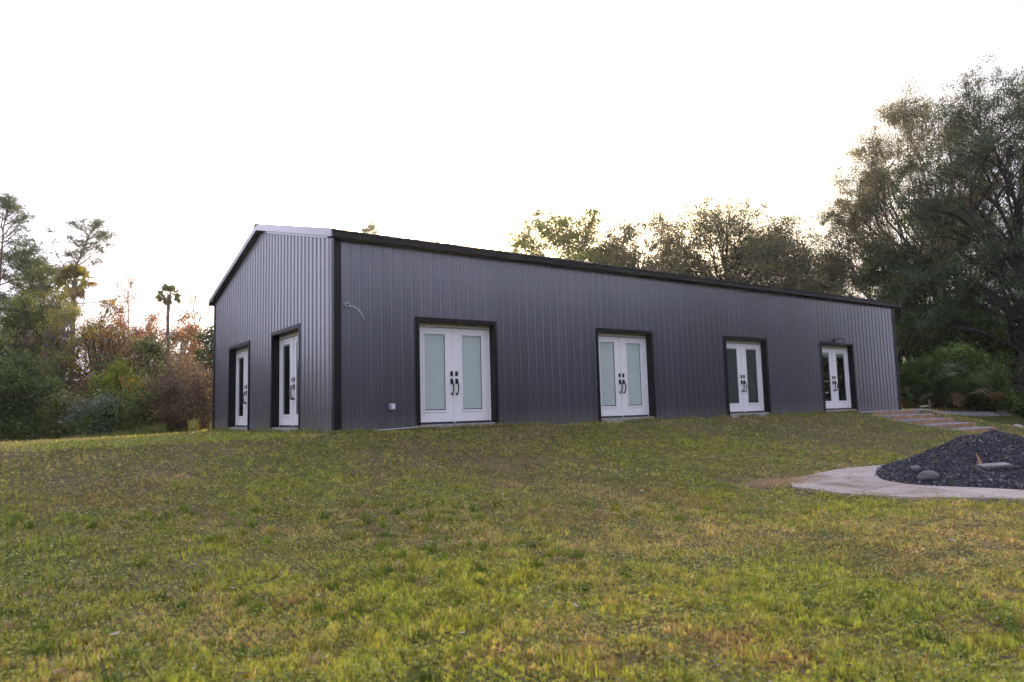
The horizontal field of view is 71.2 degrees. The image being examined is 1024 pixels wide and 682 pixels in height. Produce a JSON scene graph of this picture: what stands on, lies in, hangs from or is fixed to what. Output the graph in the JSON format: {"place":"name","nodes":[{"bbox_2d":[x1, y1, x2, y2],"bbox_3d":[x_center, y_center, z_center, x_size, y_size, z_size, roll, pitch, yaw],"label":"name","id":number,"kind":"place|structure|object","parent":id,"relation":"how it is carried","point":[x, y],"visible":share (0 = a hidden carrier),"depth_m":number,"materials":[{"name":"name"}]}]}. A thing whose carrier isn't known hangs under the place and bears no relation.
{"place":"outdoors","nodes":[
{"label":"outdoors","id":0,"kind":"place"},
{"bbox_2d":[55,415,200,438],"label":"fringe grass","id":1,"kind":"structure","parent":0,"point":[193,426],"depth_m":22.51,"materials":[{"name":"green plant"}]},
{"bbox_2d":[0,407,1023,681],"bbox_3d":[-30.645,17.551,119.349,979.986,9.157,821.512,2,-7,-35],"label":"ground","id":2,"kind":"structure","parent":0,"point":[512,469],"depth_m":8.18,"materials":[{"name":"green plant"}]},
{"bbox_2d":[0,329,38,372],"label":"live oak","id":3,"kind":"object","parent":2,"relation":"on","point":[2,353],"visible":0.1,"depth_m":29.98,"materials":[{"name":"green plant"}]},
{"bbox_2d":[1,310,47,362],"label":"tree","id":4,"kind":"object","parent":2,"relation":"on","point":[36,337],"visible":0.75,"depth_m":31.09,"materials":[{"name":"green plant"}]},
{"bbox_2d":[0,192,57,328],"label":"pine tree","id":5,"kind":"object","parent":2,"relation":"on","point":[8,204],"visible":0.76,"depth_m":33.95,"materials":[{"name":"green plant"}]},
{"bbox_2d":[0,343,60,427],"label":"dark shrub","id":6,"kind":"object","parent":2,"relation":"on","point":[31,367],"visible":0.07,"depth_m":25.82,"materials":[{"name":"green plant"}]},
{"bbox_2d":[0,287,67,374],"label":"round tree","id":7,"kind":"object","parent":2,"relation":"on","point":[24,303],"visible":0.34,"depth_m":30.98,"materials":[{"name":"green plant"}]},
{"bbox_2d":[0,362,68,441],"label":"dark shrub","id":8,"kind":"object","parent":2,"relation":"on","point":[12,402],"visible":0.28,"depth_m":25.08,"materials":[{"name":"green plant"}]},
{"bbox_2d":[0,303,72,394],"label":"live oak","id":9,"kind":"object","parent":2,"relation":"on","point":[47,337],"visible":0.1,"depth_m":31.96,"materials":[{"name":"green plant"}]},
{"bbox_2d":[0,241,83,355],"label":"pine tree","id":10,"kind":"object","parent":2,"relation":"on","point":[27,252],"visible":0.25,"depth_m":36.10,"materials":[{"name":"green plant"}]},
{"bbox_2d":[0,261,88,381],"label":"round tree","id":11,"kind":"object","parent":2,"relation":"on","point":[45,271],"visible":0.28,"depth_m":34.17,"materials":[{"name":"green plant"}]},
{"bbox_2d":[4,347,90,398],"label":"autumn tree","id":12,"kind":"object","parent":2,"relation":"on","point":[53,363],"visible":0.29,"depth_m":29.59,"materials":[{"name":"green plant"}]},
{"bbox_2d":[30,389,93,439],"bbox_3d":[-15.663,3.094,25.305,2.667,3.063,2.539,-5,-7,31],"label":"dark shrub","id":13,"kind":"object","parent":2,"relation":"on","point":[49,413],"visible":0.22,"depth_m":24.75,"materials":[{"name":"green plant"}]},
{"bbox_2d":[0,215,125,348],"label":"pine tree","id":14,"kind":"object","parent":2,"relation":"on","point":[100,234],"visible":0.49,"depth_m":35.97,"materials":[{"name":"green plant"}]},
{"bbox_2d":[29,279,109,398],"bbox_3d":[-19.663,1.475,31.742,3.551,8.301,3.455,2,-7,-35],"label":"round tree","id":15,"kind":"object","parent":2,"relation":"on","point":[72,312],"visible":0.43,"depth_m":31.49,"materials":[{"name":"green plant"}]},
{"bbox_2d":[44,261,102,387],"bbox_3d":[-20.444,0.933,33.083,2.368,9.646,2.368,-6,-7,39],"label":"cabbage palm","id":16,"kind":"object","parent":2,"relation":"on","point":[75,271],"visible":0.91,"depth_m":33.20,"materials":[{"name":"green plant"}]},
{"bbox_2d":[68,312,109,392],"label":"round tree","id":17,"kind":"object","parent":2,"relation":"on","point":[90,348],"visible":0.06,"depth_m":33.96,"materials":[{"name":"green plant"}]},
{"bbox_2d":[53,387,125,437],"bbox_3d":[-14.303,2.918,24.941,2.218,2.659,2.810,-4,-6,26],"label":"grey shrub","id":18,"kind":"object","parent":2,"relation":"on","point":[85,412],"visible":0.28,"depth_m":24.50,"materials":[{"name":"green plant"}]},
{"bbox_2d":[75,323,117,371],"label":"autumn tree","id":19,"kind":"object","parent":2,"relation":"on","point":[90,357],"visible":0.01,"depth_m":36.77,"materials":[{"name":"orange plant"}]},
{"bbox_2d":[59,295,135,394],"bbox_3d":[-18.008,1.640,31.429,3.112,7.418,3.024,-3,-6,11],"label":"autumn tree","id":20,"kind":"object","parent":2,"relation":"on","point":[93,337],"visible":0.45,"depth_m":31.19,"materials":[{"name":"orange plant"}]},
{"bbox_2d":[0,363,211,441],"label":"undergrowth","id":21,"kind":"object","parent":2,"relation":"on","point":[15,432],"visible":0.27,"depth_m":24.43,"materials":[{"name":"green plant"}]},
{"bbox_2d":[71,309,145,398],"bbox_3d":[-16.887,1.841,30.264,3.299,6.832,2.397,2,-7,-35],"label":"tree","id":22,"kind":"object","parent":2,"relation":"on","point":[109,337],"visible":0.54,"depth_m":30.26,"materials":[{"name":"brown plant"}]},
{"bbox_2d":[82,354,141,401],"bbox_3d":[-15.241,2.590,27.256,2.166,4.134,2.789,2,-7,-35],"label":"lime shrub","id":23,"kind":"object","parent":2,"relation":"on","point":[117,371],"visible":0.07,"depth_m":26.81,"materials":[{"name":"green plant"}]},
{"bbox_2d":[81,298,143,373],"bbox_3d":[-18.367,1.407,33.030,2.745,6.994,2.669,2,-7,-35],"label":"autumn tree","id":24,"kind":"object","parent":2,"relation":"on","point":[120,320],"visible":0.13,"depth_m":33.28,"materials":[{"name":"orange plant"}]},
{"bbox_2d":[84,370,146,399],"bbox_3d":[-14.807,2.658,27.343,2.939,3.364,3.364,2,-7,-35],"label":"purple brush","id":25,"kind":"object","parent":2,"relation":"on","point":[102,387],"visible":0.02,"depth_m":27.11,"materials":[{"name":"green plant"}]},
{"bbox_2d":[80,345,154,401],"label":"autumn tree","id":26,"kind":"object","parent":2,"relation":"on","point":[105,360],"visible":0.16,"depth_m":29.40,"materials":[{"name":"brown plant"}]},
{"bbox_2d":[111,371,151,404],"bbox_3d":[-13.822,2.594,26.349,1.710,3.024,1.956,-1,-6,-2],"label":"yellow shrub","id":27,"kind":"object","parent":2,"relation":"on","point":[141,376],"visible":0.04,"depth_m":26.24,"materials":[{"name":"green plant"}]},
{"bbox_2d":[114,323,148,357],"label":"autumn tree","id":28,"kind":"object","parent":2,"relation":"on","point":[134,331],"visible":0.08,"depth_m":36.11,"materials":[{"name":"orange plant"}]},
{"bbox_2d":[102,269,164,355],"bbox_3d":[-18.361,0.627,34.304,2.533,8.338,2.574,-3,-6,18],"label":"bare tree","id":29,"kind":"object","parent":2,"relation":"on","point":[127,297],"visible":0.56,"depth_m":34.34,"materials":[{"name":"brown plant"}]},
{"bbox_2d":[116,326,177,387],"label":"live oak","id":30,"kind":"object","parent":2,"relation":"on","point":[143,345],"visible":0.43,"depth_m":29.86,"materials":[{"name":"green plant"}]},
{"bbox_2d":[114,394,179,434],"bbox_3d":[-12.528,2.821,24.722,2.030,2.066,2.079,0,-6,-17],"label":"dark shrub","id":31,"kind":"object","parent":2,"relation":"on","point":[138,422],"visible":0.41,"depth_m":24.29,"materials":[{"name":"green plant"}]},
{"bbox_2d":[83,338,210,424],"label":"undergrowth","id":32,"kind":"object","parent":2,"relation":"on","point":[167,367],"depth_m":31.55,"materials":[{"name":"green plant"}]},
{"bbox_2d":[131,323,173,362],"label":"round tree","id":33,"kind":"object","parent":2,"relation":"on","point":[148,333],"visible":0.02,"depth_m":37.19,"materials":[{"name":"green plant"}]},
{"bbox_2d":[130,305,179,364],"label":"autumn tree","id":34,"kind":"object","parent":2,"relation":"on","point":[157,327],"visible":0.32,"depth_m":35.08,"materials":[{"name":"brown plant"}]},
{"bbox_2d":[152,283,182,366],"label":"cabbage palm","id":35,"kind":"object","parent":2,"relation":"on","point":[165,287],"visible":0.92,"depth_m":34.28,"materials":[{"name":"green plant"}]},
{"bbox_2d":[127,340,210,432],"bbox_3d":[-12.080,1.667,25.500,3.204,3.624,3.250,0,-6,-17],"label":"bare brush","id":36,"kind":"object","parent":2,"relation":"on","point":[171,389],"visible":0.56,"depth_m":24.95,"materials":[{"name":"brown plant"}]},
{"bbox_2d":[152,329,190,372],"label":"autumn tree","id":37,"kind":"object","parent":2,"relation":"on","point":[173,345],"visible":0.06,"depth_m":35.94,"materials":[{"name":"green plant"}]},
{"bbox_2d":[164,325,206,362],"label":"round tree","id":38,"kind":"object","parent":2,"relation":"on","point":[187,340],"visible":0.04,"depth_m":36.91,"materials":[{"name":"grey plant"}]},
{"bbox_2d":[160,302,211,380],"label":"autumn tree","id":39,"kind":"object","parent":2,"relation":"on","point":[178,332],"visible":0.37,"depth_m":33.04,"materials":[{"name":"brown plant"}]},
{"bbox_2d":[167,354,212,430],"bbox_3d":[-10.734,1.932,24.707,2.074,3.008,2.352,-2,-6,0],"label":"bare brush","id":40,"kind":"object","parent":2,"relation":"on","point":[201,406],"visible":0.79,"depth_m":24.32,"materials":[{"name":"brown plant"}]},
{"bbox_2d":[171,337,210,372],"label":"autumn tree","id":41,"kind":"object","parent":2,"relation":"on","point":[194,352],"visible":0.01,"depth_m":34.93,"materials":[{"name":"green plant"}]},
{"bbox_2d":[175,286,212,363],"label":"bare tree","id":42,"kind":"object","parent":2,"relation":"on","point":[194,300],"visible":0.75,"depth_m":32.89,"materials":[{"name":"brown plant"}]},
{"bbox_2d":[186,318,213,399],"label":"live oak","id":43,"kind":"object","parent":2,"relation":"on","point":[208,343],"visible":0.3,"depth_m":30.87,"materials":[{"name":"green plant"}]},
{"bbox_2d":[356,220,381,234],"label":"pine tree","id":44,"kind":"object","parent":2,"relation":"on","point":[370,229],"visible":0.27,"depth_m":60.73,"materials":[{"name":"green plant"}]},
{"bbox_2d":[442,224,456,243],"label":"bare tree","id":45,"kind":"object","parent":2,"relation":"on","point":[449,233],"visible":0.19,"depth_m":60.23,"materials":[{"name":"plant"}]},
{"bbox_2d":[0,418,1023,678],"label":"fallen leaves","id":46,"kind":"object","parent":2,"relation":"on","point":[530,550],"visible":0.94,"depth_m":5.36,"materials":[{"name":"brown plant"}]},
{"bbox_2d":[208,223,901,432],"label":"metal building","id":47,"kind":"structure","parent":2,"relation":"on","point":[322,329],"depth_m":17.10,"materials":[{"name":"metal"}]},
{"bbox_2d":[228,340,249,430],"bbox_3d":[-7.206,1.289,19.196,0.297,2.424,2.016,2,-7,-35],"label":"french door","id":48,"kind":"structure","parent":47,"relation":"in","point":[235,421],"depth_m":19.80,"materials":[{"name":"white metal"}]},
{"bbox_2d":[270,323,299,431],"bbox_3d":[-4.979,0.923,16.093,0.297,2.424,2.016,2,-7,-35],"label":"french door","id":49,"kind":"structure","parent":47,"relation":"in","point":[290,335],"depth_m":16.65,"materials":[{"name":"white metal"}]},
{"bbox_2d":[415,317,498,427],"bbox_3d":[-1.217,0.749,15.345,2.016,2.424,0.297,2,-7,-35],"label":"french door","id":50,"kind":"structure","parent":47,"relation":"in","point":[464,369],"depth_m":15.42,"materials":[{"name":"white metal"}]},
{"bbox_2d":[595,328,656,422],"bbox_3d":[2.827,0.925,18.225,2.016,2.424,0.297,2,-7,-35],"label":"french door","id":51,"kind":"structure","parent":47,"relation":"in","point":[624,393],"depth_m":18.34,"materials":[{"name":"white metal"}]},
{"bbox_2d":[723,336,770,417],"bbox_3d":[6.850,1.101,21.091,2.016,2.424,0.297,2,-7,-35],"label":"french door","id":52,"kind":"structure","parent":47,"relation":"in","point":[737,383],"depth_m":21.26,"materials":[{"name":"white metal"}]},
{"bbox_2d":[820,342,857,412],"bbox_3d":[10.818,1.274,23.917,2.016,2.424,0.297,2,-7,-35],"label":"french door","id":53,"kind":"structure","parent":47,"relation":"in","point":[833,349],"depth_m":24.14,"materials":[{"name":"white metal"}]},
{"bbox_2d":[492,191,650,268],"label":"backlit tree","id":54,"kind":"object","parent":2,"relation":"on","point":[570,240],"visible":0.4,"depth_m":49.11,"materials":[{"name":"green plant"}]},
{"bbox_2d":[580,232,645,267],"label":"backlit tree","id":55,"kind":"object","parent":2,"relation":"on","point":[609,252],"visible":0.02,"depth_m":51.63,"materials":[{"name":"green plant"}]},
{"bbox_2d":[584,186,721,277],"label":"backlit tree","id":56,"kind":"object","parent":2,"relation":"on","point":[629,232],"visible":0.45,"depth_m":47.06,"materials":[{"name":"green plant"}]},
{"bbox_2d":[631,213,724,276],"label":"backlit tree","id":57,"kind":"object","parent":2,"relation":"on","point":[681,250],"visible":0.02,"depth_m":51.84,"materials":[{"name":"green plant"}]},
{"bbox_2d":[637,176,813,287],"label":"backlit tree","id":58,"kind":"object","parent":2,"relation":"on","point":[734,224],"visible":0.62,"depth_m":46.13,"materials":[{"name":"green plant"}]},
{"bbox_2d":[713,238,792,283],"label":"backlit tree","id":59,"kind":"object","parent":2,"relation":"on","point":[749,262],"visible":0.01,"depth_m":49.98,"materials":[{"name":"green plant"}]},
{"bbox_2d":[728,474,830,490],"bbox_3d":[4.340,2.221,11.328,2.932,0.106,1.318,2,-7,-35],"label":"dry straw","id":60,"kind":"object","parent":2,"relation":"on","point":[780,482],"visible":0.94,"depth_m":11.27,"materials":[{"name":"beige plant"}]},
{"bbox_2d":[712,206,847,291],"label":"backlit tree","id":61,"kind":"object","parent":2,"relation":"on","point":[781,253],"visible":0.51,"depth_m":43.45,"materials":[{"name":"green plant"}]},
{"bbox_2d":[753,246,857,296],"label":"backlit tree","id":62,"kind":"object","parent":2,"relation":"on","point":[815,255],"visible":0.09,"depth_m":45.25,"materials":[{"name":"green plant"}]},
{"bbox_2d":[806,247,870,296],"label":"live oak","id":63,"kind":"object","parent":2,"relation":"on","point":[838,277],"visible":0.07,"depth_m":44.03,"materials":[{"name":"green plant"}]},
{"bbox_2d":[789,159,934,340],"bbox_3d":[19.324,-3.197,39.433,6.770,14.558,7.190,2,-7,-35],"label":"live oak","id":64,"kind":"object","parent":2,"relation":"on","point":[848,226],"visible":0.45,"depth_m":39.28,"materials":[{"name":"green plant"}]},
{"bbox_2d":[848,233,945,407],"bbox_3d":[19.545,-1.001,36.594,6.699,9.358,6.011,2,-7,-35],"label":"live oak","id":65,"kind":"object","parent":2,"relation":"on","point":[902,342],"visible":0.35,"depth_m":35.75,"materials":[{"name":"green plant"}]},
{"bbox_2d":[790,464,1023,500],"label":"concrete pad","id":66,"kind":"object","parent":2,"relation":"on","point":[846,481],"visible":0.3,"depth_m":10.47,"materials":[{"name":"grey concrete"}]},
{"bbox_2d":[862,429,1023,489],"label":"gravel heap","id":67,"kind":"object","parent":66,"relation":"on","point":[953,462],"visible":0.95,"depth_m":11.58,"materials":[{"name":"grey gravel"}]},
{"bbox_2d":[910,465,921,472],"bbox_3d":[6.354,2.026,11.239,0.207,0.149,0.157,0,-6,-12],"label":"stone","id":68,"kind":"object","parent":67,"relation":"on","point":[915,468],"visible":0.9,"depth_m":11.18,"materials":[{"name":"grey stone"}]},
{"bbox_2d":[917,470,938,480],"bbox_3d":[6.331,2.056,10.889,0.329,0.172,0.235,-1,-6,-8],"label":"stone","id":69,"kind":"object","parent":67,"relation":"on","point":[930,475],"visible":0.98,"depth_m":10.80,"materials":[{"name":"grey stone"}]},
{"bbox_2d":[976,453,981,463],"bbox_3d":[7.389,1.866,11.310,0.125,0.210,0.012,4,6,5],"label":"wood scrap","id":70,"kind":"object","parent":67,"relation":"on","point":[979,460],"visible":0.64,"depth_m":11.31,"materials":[{"name":"brown wood"}]},
{"bbox_2d":[976,462,1011,467],"bbox_3d":[7.513,1.935,11.144,0.440,0.032,0.180,-4,1,-2],"label":"plank","id":71,"kind":"object","parent":67,"relation":"on","point":[994,465],"visible":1,"depth_m":11.09,"materials":[{"name":"grey wood"}]},
{"bbox_2d":[813,76,1023,407],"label":"live oak","id":72,"kind":"object","parent":2,"relation":"on","point":[906,116],"visible":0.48,"depth_m":36.99,"materials":[{"name":"green plant"}]},
{"bbox_2d":[920,400,930,409],"bbox_3d":[15.647,2.484,27.034,0.384,0.560,0.087,-1,-6,-4],"label":"short post","id":73,"kind":"object","parent":2,"relation":"on","point":[929,405],"visible":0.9,"depth_m":27.03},
{"bbox_2d":[900,374,966,408],"bbox_3d":[16.427,2.012,28.186,2.512,1.604,2.472,2,-7,-35],"label":"saw palmetto","id":74,"kind":"object","parent":2,"relation":"on","point":[942,395],"visible":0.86,"depth_m":27.91,"materials":[{"name":"green plant"}]},
{"bbox_2d":[898,351,970,408],"bbox_3d":[16.498,1.666,29.013,3.993,2.484,4.268,2,-7,-35],"label":"saw palmetto","id":75,"kind":"object","parent":2,"relation":"on","point":[910,371],"visible":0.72,"depth_m":28.32,"materials":[{"name":"green plant"}]},
{"bbox_2d":[859,409,1010,432],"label":"garden steps","id":76,"kind":"structure","parent":2,"relation":"on","point":[911,415],"depth_m":24.07,"materials":[{"name":"grey concrete"}]},
{"bbox_2d":[856,48,1023,408],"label":"live oak","id":77,"kind":"object","parent":2,"relation":"on","point":[1013,244],"visible":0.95,"depth_m":32.89,"materials":[{"name":"green plant"}]},
{"bbox_2d":[873,189,1015,340],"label":"live oak","id":78,"kind":"object","parent":2,"relation":"on","point":[977,212],"visible":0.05,"depth_m":40.13,"materials":[{"name":"green plant"}]},
{"bbox_2d":[901,358,997,408],"bbox_3d":[17.726,1.769,29.536,3.954,2.300,3.383,-6,-7,41],"label":"saw palmetto","id":79,"kind":"object","parent":2,"relation":"on","point":[973,380],"visible":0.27,"depth_m":28.51,"materials":[{"name":"green plant"}]},
{"bbox_2d":[897,285,1016,409],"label":"undergrowth","id":80,"kind":"object","parent":2,"relation":"on","point":[937,406],"visible":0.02,"depth_m":37.00,"materials":[{"name":"green plant"}]},
{"bbox_2d":[897,279,1023,406],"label":"live oak","id":81,"kind":"object","parent":2,"relation":"on","point":[958,334],"visible":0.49,"depth_m":33.55,"materials":[{"name":"green plant"}]},
{"bbox_2d":[905,338,1020,407],"bbox_3d":[19.433,1.454,31.619,4.025,3.112,4.554,2,-7,-35],"label":"bush","id":82,"kind":"object","parent":2,"relation":"on","point":[963,354],"visible":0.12,"depth_m":30.48,"materials":[{"name":"green plant"}]},
{"bbox_2d":[931,362,1006,407],"bbox_3d":[18.756,1.858,29.977,3.252,2.397,3.584,-3,-6,18],"label":"saw palmetto","id":83,"kind":"object","parent":2,"relation":"on","point":[993,395],"visible":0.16,"depth_m":29.46,"materials":[{"name":"green plant"}]},
{"bbox_2d":[943,357,1023,413],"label":"dark shrub","id":84,"kind":"object","parent":2,"relation":"on","point":[1010,401],"visible":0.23,"depth_m":29.81,"materials":[{"name":"green plant"}]},
{"bbox_2d":[975,93,1023,306],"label":"live oak","id":85,"kind":"object","parent":2,"relation":"on","point":[1021,147],"visible":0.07,"depth_m":36.39,"materials":[{"name":"green plant"}]},
{"bbox_2d":[1004,386,1023,416],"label":"dark shrub","id":86,"kind":"object","parent":2,"relation":"on","point":[1019,411],"visible":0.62,"depth_m":31.85,"materials":[{"name":"green plant"}]},
{"bbox_2d":[0,0,1023,395],"label":"sky","id":87,"kind":"structure","parent":0,"point":[188,126],"materials":[{"name":"white"}]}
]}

